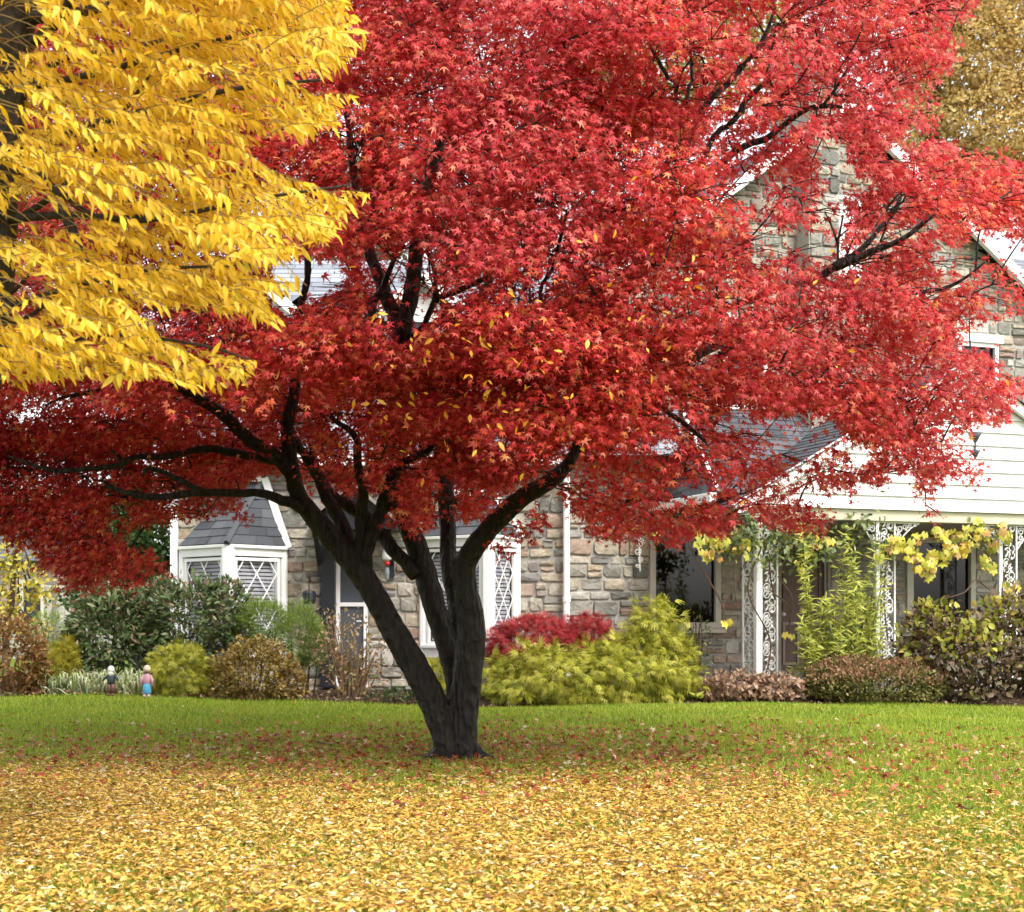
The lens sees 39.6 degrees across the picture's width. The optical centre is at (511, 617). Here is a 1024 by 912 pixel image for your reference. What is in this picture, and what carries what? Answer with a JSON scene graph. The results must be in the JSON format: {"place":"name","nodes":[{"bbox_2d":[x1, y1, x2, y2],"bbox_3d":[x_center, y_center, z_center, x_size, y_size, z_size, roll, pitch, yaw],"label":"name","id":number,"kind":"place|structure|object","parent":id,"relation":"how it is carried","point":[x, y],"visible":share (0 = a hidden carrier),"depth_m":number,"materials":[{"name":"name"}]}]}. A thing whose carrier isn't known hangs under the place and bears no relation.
{"place":"outdoors","nodes":[
{"label":"outdoors","id":0,"kind":"place"},
{"bbox_2d":[0,625,1023,911],"bbox_3d":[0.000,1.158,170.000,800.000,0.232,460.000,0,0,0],"label":"lawn ground","id":1,"kind":"structure","parent":0,"point":[580,807],"depth_m":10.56,"materials":[{"name":"green plant"}]},
{"bbox_2d":[52,573,55,663],"bbox_3d":[-7.729,0.129,24.000,0.083,2.081,0.083,0,0,0],"label":"garden pole","id":2,"kind":"object","parent":1,"relation":"on","point":[53,602],"visible":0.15,"depth_m":23.97,"materials":[{"name":"beige wood"}]},
{"bbox_2d":[0,506,130,658],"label":"neighbour house","id":3,"kind":"structure","parent":1,"relation":"on","point":[42,605],"depth_m":37.98,"materials":[{"name":"beige paint"}]},
{"bbox_2d":[19,579,44,627],"bbox_3d":[-12.812,-0.380,38.020,0.668,1.300,0.160,0,0,0],"label":"window","id":4,"kind":"structure","parent":3,"relation":"in","point":[41,605],"depth_m":38.08,"materials":[{"name":"beige paint"}]},
{"bbox_2d":[45,461,169,675],"bbox_3d":[-7.277,-0.986,26.505,2.794,4.414,1.771,0,0,0],"label":"background tree","id":5,"kind":"object","parent":1,"relation":"on","point":[145,540],"visible":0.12,"depth_m":26.17,"materials":[{"name":"green plant"}]},
{"bbox_2d":[102,666,118,695],"bbox_3d":[-5.456,0.854,19.348,0.238,0.408,0.109,0,0,0],"label":"garden figurine","id":6,"kind":"object","parent":1,"relation":"on","point":[110,677],"visible":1,"depth_m":19.32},
{"bbox_2d":[94,668,154,696],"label":"striped grass tuft","id":7,"kind":"object","parent":1,"relation":"on","point":[130,683],"visible":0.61,"depth_m":19.77,"materials":[{"name":"plant"}]},
{"bbox_2d":[140,665,152,696],"bbox_3d":[-4.966,0.858,19.351,0.180,0.437,0.112,0,0,0],"label":"garden figurine","id":8,"kind":"object","parent":1,"relation":"on","point":[146,679],"visible":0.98,"depth_m":19.32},
{"bbox_2d":[0,0,370,396],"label":"yellow leaved tree","id":9,"kind":"object","parent":1,"relation":"on","point":[23,77],"visible":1,"depth_m":6.15,"materials":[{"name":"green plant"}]},
{"bbox_2d":[202,633,310,700],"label":"shrub","id":10,"kind":"object","parent":1,"relation":"on","point":[229,661],"visible":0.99,"depth_m":19.74,"materials":[{"name":"brown plant"}]},
{"bbox_2d":[274,133,410,260],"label":"background tree","id":11,"kind":"object","parent":1,"relation":"on","point":[377,252],"visible":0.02,"depth_m":41.47,"materials":[{"name":"grey plant"}]},
{"bbox_2d":[0,739,1023,911],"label":"fallen yellow leaves","id":12,"kind":"object","parent":1,"relation":"on","point":[538,897],"visible":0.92,"depth_m":7.27,"materials":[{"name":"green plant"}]},
{"bbox_2d":[0,701,1023,874],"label":"fallen leaves","id":13,"kind":"object","parent":1,"relation":"on","point":[360,751],"depth_m":11.75,"materials":[{"name":"plant"}]},
{"bbox_2d":[0,0,1023,761],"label":"red maple tree","id":14,"kind":"object","parent":1,"relation":"on","point":[492,218],"visible":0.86,"depth_m":9.73,"materials":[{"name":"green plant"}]},
{"bbox_2d":[241,176,1008,505],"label":"caught leaves","id":15,"kind":"object","parent":14,"relation":"on","point":[487,392],"visible":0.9,"depth_m":8.81,"materials":[{"name":"yellow plant"}]},
{"bbox_2d":[162,36,1023,693],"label":"stone house","id":16,"kind":"structure","parent":1,"relation":"on","point":[566,570],"depth_m":22.04,"materials":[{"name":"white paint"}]},
{"bbox_2d":[177,475,291,690],"bbox_3d":[-4.278,-0.525,21.516,1.769,3.350,1.061,0,0,0],"label":"bay window","id":17,"kind":"structure","parent":16,"relation":"in","point":[268,527],"depth_m":21.63,"materials":[{"name":"white paint"}]},
{"bbox_2d":[302,574,315,603],"bbox_3d":[-3.124,-0.442,21.819,0.208,0.470,0.255,0,0,-34],"label":"wall lantern","id":18,"kind":"object","parent":16,"relation":"attached to","point":[309,594],"depth_m":21.73,"materials":[{"name":"black paint"}]},
{"bbox_2d":[321,545,367,687],"bbox_3d":[-2.583,-0.030,21.934,0.712,2.200,0.171,0,0,0],"label":"door","id":19,"kind":"structure","parent":16,"relation":"in","point":[336,587],"depth_m":21.93,"materials":[{"name":"black paint"}]},
{"bbox_2d":[382,549,391,580],"bbox_3d":[-1.898,-1.030,21.740,0.150,0.927,0.423,0,0,0],"label":"hanging ornament","id":20,"kind":"object","parent":16,"relation":"hanging from","point":[386,558],"visible":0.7,"depth_m":21.57,"materials":[{"name":"white paint"}]},
{"bbox_2d":[419,489,524,690],"bbox_3d":[-0.619,-0.415,21.547,1.649,3.130,1.000,0,0,0],"label":"bay window","id":21,"kind":"structure","parent":16,"relation":"in","point":[491,578],"depth_m":21.67,"materials":[{"name":"white paint"}]},
{"bbox_2d":[649,527,725,632],"bbox_3d":[2.770,-0.605,22.718,1.338,1.690,0.703,0,0,0],"label":"window","id":22,"kind":"structure","parent":16,"relation":"in","point":[678,575],"depth_m":22.74,"materials":[{"name":"beige paint"}]},
{"bbox_2d":[630,508,845,679],"bbox_3d":[3.261,-0.401,20.401,3.481,2.593,0.765,0,0,-19],"label":"climbing vine","id":23,"kind":"object","parent":16,"relation":"attached to","point":[746,542],"visible":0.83,"depth_m":20.44,"materials":[{"name":"yellow plant"}]},
{"bbox_2d":[720,315,770,410],"bbox_3d":[3.751,-4.116,23.093,0.960,1.512,0.270,0,0,-20],"label":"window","id":24,"kind":"structure","parent":16,"relation":"in","point":[729,315],"depth_m":23.13,"materials":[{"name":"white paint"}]},
{"bbox_2d":[778,543,830,673],"bbox_3d":[4.792,-0.155,23.449,1.000,2.150,0.153,0,0,-20],"label":"door","id":25,"kind":"structure","parent":16,"relation":"in","point":[785,657],"depth_m":23.44,"materials":[{"name":"beige wood"}]},
{"bbox_2d":[839,195,865,279],"bbox_3d":[5.442,-6.345,23.709,0.920,1.370,0.270,0,0,-20],"label":"window","id":26,"kind":"structure","parent":16,"relation":"in","point":[841,197],"depth_m":23.74,"materials":[{"name":"white paint"}]},
{"bbox_2d":[811,490,1021,639],"bbox_3d":[6.177,-0.768,21.406,3.541,2.222,0.768,0,0,-19],"label":"climbing vine","id":27,"kind":"object","parent":16,"relation":"hanging from","point":[896,545],"visible":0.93,"depth_m":21.47,"materials":[{"name":"yellow plant"}]},
{"bbox_2d":[903,536,977,631],"bbox_3d":[7.346,-0.570,24.383,1.469,1.620,0.751,0,0,0],"label":"window","id":28,"kind":"structure","parent":16,"relation":"in","point":[952,580],"depth_m":24.43,"materials":[{"name":"grey glass"}]},
{"bbox_2d":[953,332,1003,380],"bbox_3d":[8.036,-4.131,24.653,1.000,1.542,0.270,0,0,-20],"label":"window","id":29,"kind":"structure","parent":16,"relation":"in","point":[982,341],"depth_m":24.63,"materials":[{"name":"white paint"}]},
{"bbox_2d":[885,0,1023,222],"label":"background tree","id":30,"kind":"object","parent":1,"relation":"on","point":[977,91],"visible":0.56,"depth_m":32.37,"materials":[{"name":"yellow plant"}]},
{"bbox_2d":[0,681,1023,707],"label":"planting bed ground","id":31,"kind":"structure","parent":0,"point":[487,702],"depth_m":19.89,"materials":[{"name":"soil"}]},
{"bbox_2d":[0,612,52,696],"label":"shrub","id":32,"kind":"object","parent":31,"relation":"on","point":[24,678],"visible":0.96,"depth_m":19.81,"materials":[{"name":"orange plant"}]},
{"bbox_2d":[0,537,59,685],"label":"tree","id":33,"kind":"object","parent":31,"relation":"on","point":[12,576],"visible":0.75,"depth_m":22.95,"materials":[{"name":"yellow plant"}]},
{"bbox_2d":[30,608,66,665],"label":"shrub","id":34,"kind":"object","parent":31,"relation":"on","point":[45,613],"visible":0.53,"depth_m":21.50,"materials":[{"name":"green plant"}]},
{"bbox_2d":[27,631,83,694],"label":"shrub","id":35,"kind":"object","parent":31,"relation":"on","point":[57,650],"visible":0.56,"depth_m":20.08,"materials":[{"name":"yellow plant"}]},
{"bbox_2d":[34,668,124,694],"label":"striped grass tuft","id":36,"kind":"object","parent":31,"relation":"on","point":[84,683],"visible":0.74,"depth_m":19.80,"materials":[{"name":"plant"}]},
{"bbox_2d":[55,579,158,679],"bbox_3d":[-5.815,0.297,20.544,1.555,1.794,1.134,0,0,0],"label":"shrub","id":37,"kind":"object","parent":31,"relation":"on","point":[95,605],"visible":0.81,"depth_m":20.30,"materials":[{"name":"green plant"}]},
{"bbox_2d":[140,638,218,697],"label":"shrub","id":38,"kind":"object","parent":31,"relation":"on","point":[165,678],"visible":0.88,"depth_m":19.78,"materials":[{"name":"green plant"}]},
{"bbox_2d":[124,567,257,686],"bbox_3d":[-4.668,0.201,20.733,2.023,1.886,1.342,0,0,0],"label":"shrub","id":39,"kind":"object","parent":31,"relation":"on","point":[212,601],"visible":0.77,"depth_m":20.48,"materials":[{"name":"green plant"}]},
{"bbox_2d":[226,592,296,693],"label":"shrub","id":40,"kind":"object","parent":31,"relation":"on","point":[261,605],"visible":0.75,"depth_m":20.54,"materials":[{"name":"green plant"}]},
{"bbox_2d":[275,595,330,694],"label":"shrub","id":41,"kind":"object","parent":31,"relation":"on","point":[304,658],"visible":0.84,"depth_m":20.45,"materials":[{"name":"green plant"}]},
{"bbox_2d":[309,603,392,696],"bbox_3d":[-2.299,0.481,20.184,1.115,1.380,0.842,0,0,-24],"label":"shrub","id":42,"kind":"object","parent":31,"relation":"on","point":[342,668],"visible":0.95,"depth_m":20.14,"materials":[{"name":"beige plant"}]},
{"bbox_2d":[362,685,414,701],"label":"plant","id":43,"kind":"object","parent":31,"relation":"on","point":[388,691],"visible":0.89,"depth_m":19.68,"materials":[{"name":"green plant"}]},
{"bbox_2d":[427,654,445,693],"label":"shrub","id":44,"kind":"object","parent":31,"relation":"on","point":[434,663],"visible":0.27,"depth_m":19.92,"materials":[{"name":"yellow plant"}]},
{"bbox_2d":[483,608,621,694],"bbox_3d":[0.562,0.487,20.389,2.104,1.322,1.258,0,0,0],"label":"shrub","id":45,"kind":"object","parent":31,"relation":"on","point":[507,631],"visible":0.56,"depth_m":20.16,"materials":[{"name":"red plant"}]},
{"bbox_2d":[480,592,712,707],"bbox_3d":[1.107,0.460,20.108,3.736,1.705,2.180,0,0,0],"label":"shrub","id":46,"kind":"object","parent":31,"relation":"on","point":[667,666],"visible":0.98,"depth_m":19.73,"materials":[{"name":"yellow plant"}]},
{"bbox_2d":[671,600,720,692],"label":"stalk plant","id":47,"kind":"object","parent":31,"relation":"on","point":[698,643],"visible":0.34,"depth_m":20.93,"materials":[{"name":"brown plant"}]},
{"bbox_2d":[690,691,703,697],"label":"bright plant","id":48,"kind":"object","parent":31,"relation":"on","point":[699,695],"visible":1,"depth_m":19.60,"materials":[{"name":"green plant"}]},
{"bbox_2d":[696,667,812,702],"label":"shrub","id":49,"kind":"object","parent":31,"relation":"on","point":[754,688],"visible":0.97,"depth_m":19.73,"materials":[{"name":"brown plant"}]},
{"bbox_2d":[785,524,894,695],"bbox_3d":[4.665,-0.106,20.274,1.655,2.459,0.969,0,0,0],"label":"lance leaved plant","id":50,"kind":"object","parent":31,"relation":"on","point":[835,642],"visible":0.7,"depth_m":20.28,"materials":[{"name":"green plant"}]},
{"bbox_2d":[801,652,952,701],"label":"shrub","id":51,"kind":"object","parent":31,"relation":"on","point":[868,669],"visible":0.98,"depth_m":19.65,"materials":[{"name":"brown plant"}]},
{"bbox_2d":[890,578,1023,703],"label":"shrub","id":52,"kind":"object","parent":31,"relation":"on","point":[949,633],"visible":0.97,"depth_m":19.85,"materials":[{"name":"green plant"}]},
{"bbox_2d":[3,0,1023,621],"label":"sky","id":53,"kind":"structure","parent":0,"point":[1003,243],"materials":[{"name":"white"}]},
{"bbox_2d":[524,0,821,219],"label":"background tree","id":54,"kind":"object","parent":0,"point":[750,40],"visible":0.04,"depth_m":39.41,"materials":[{"name":"grey plant"}]}
]}

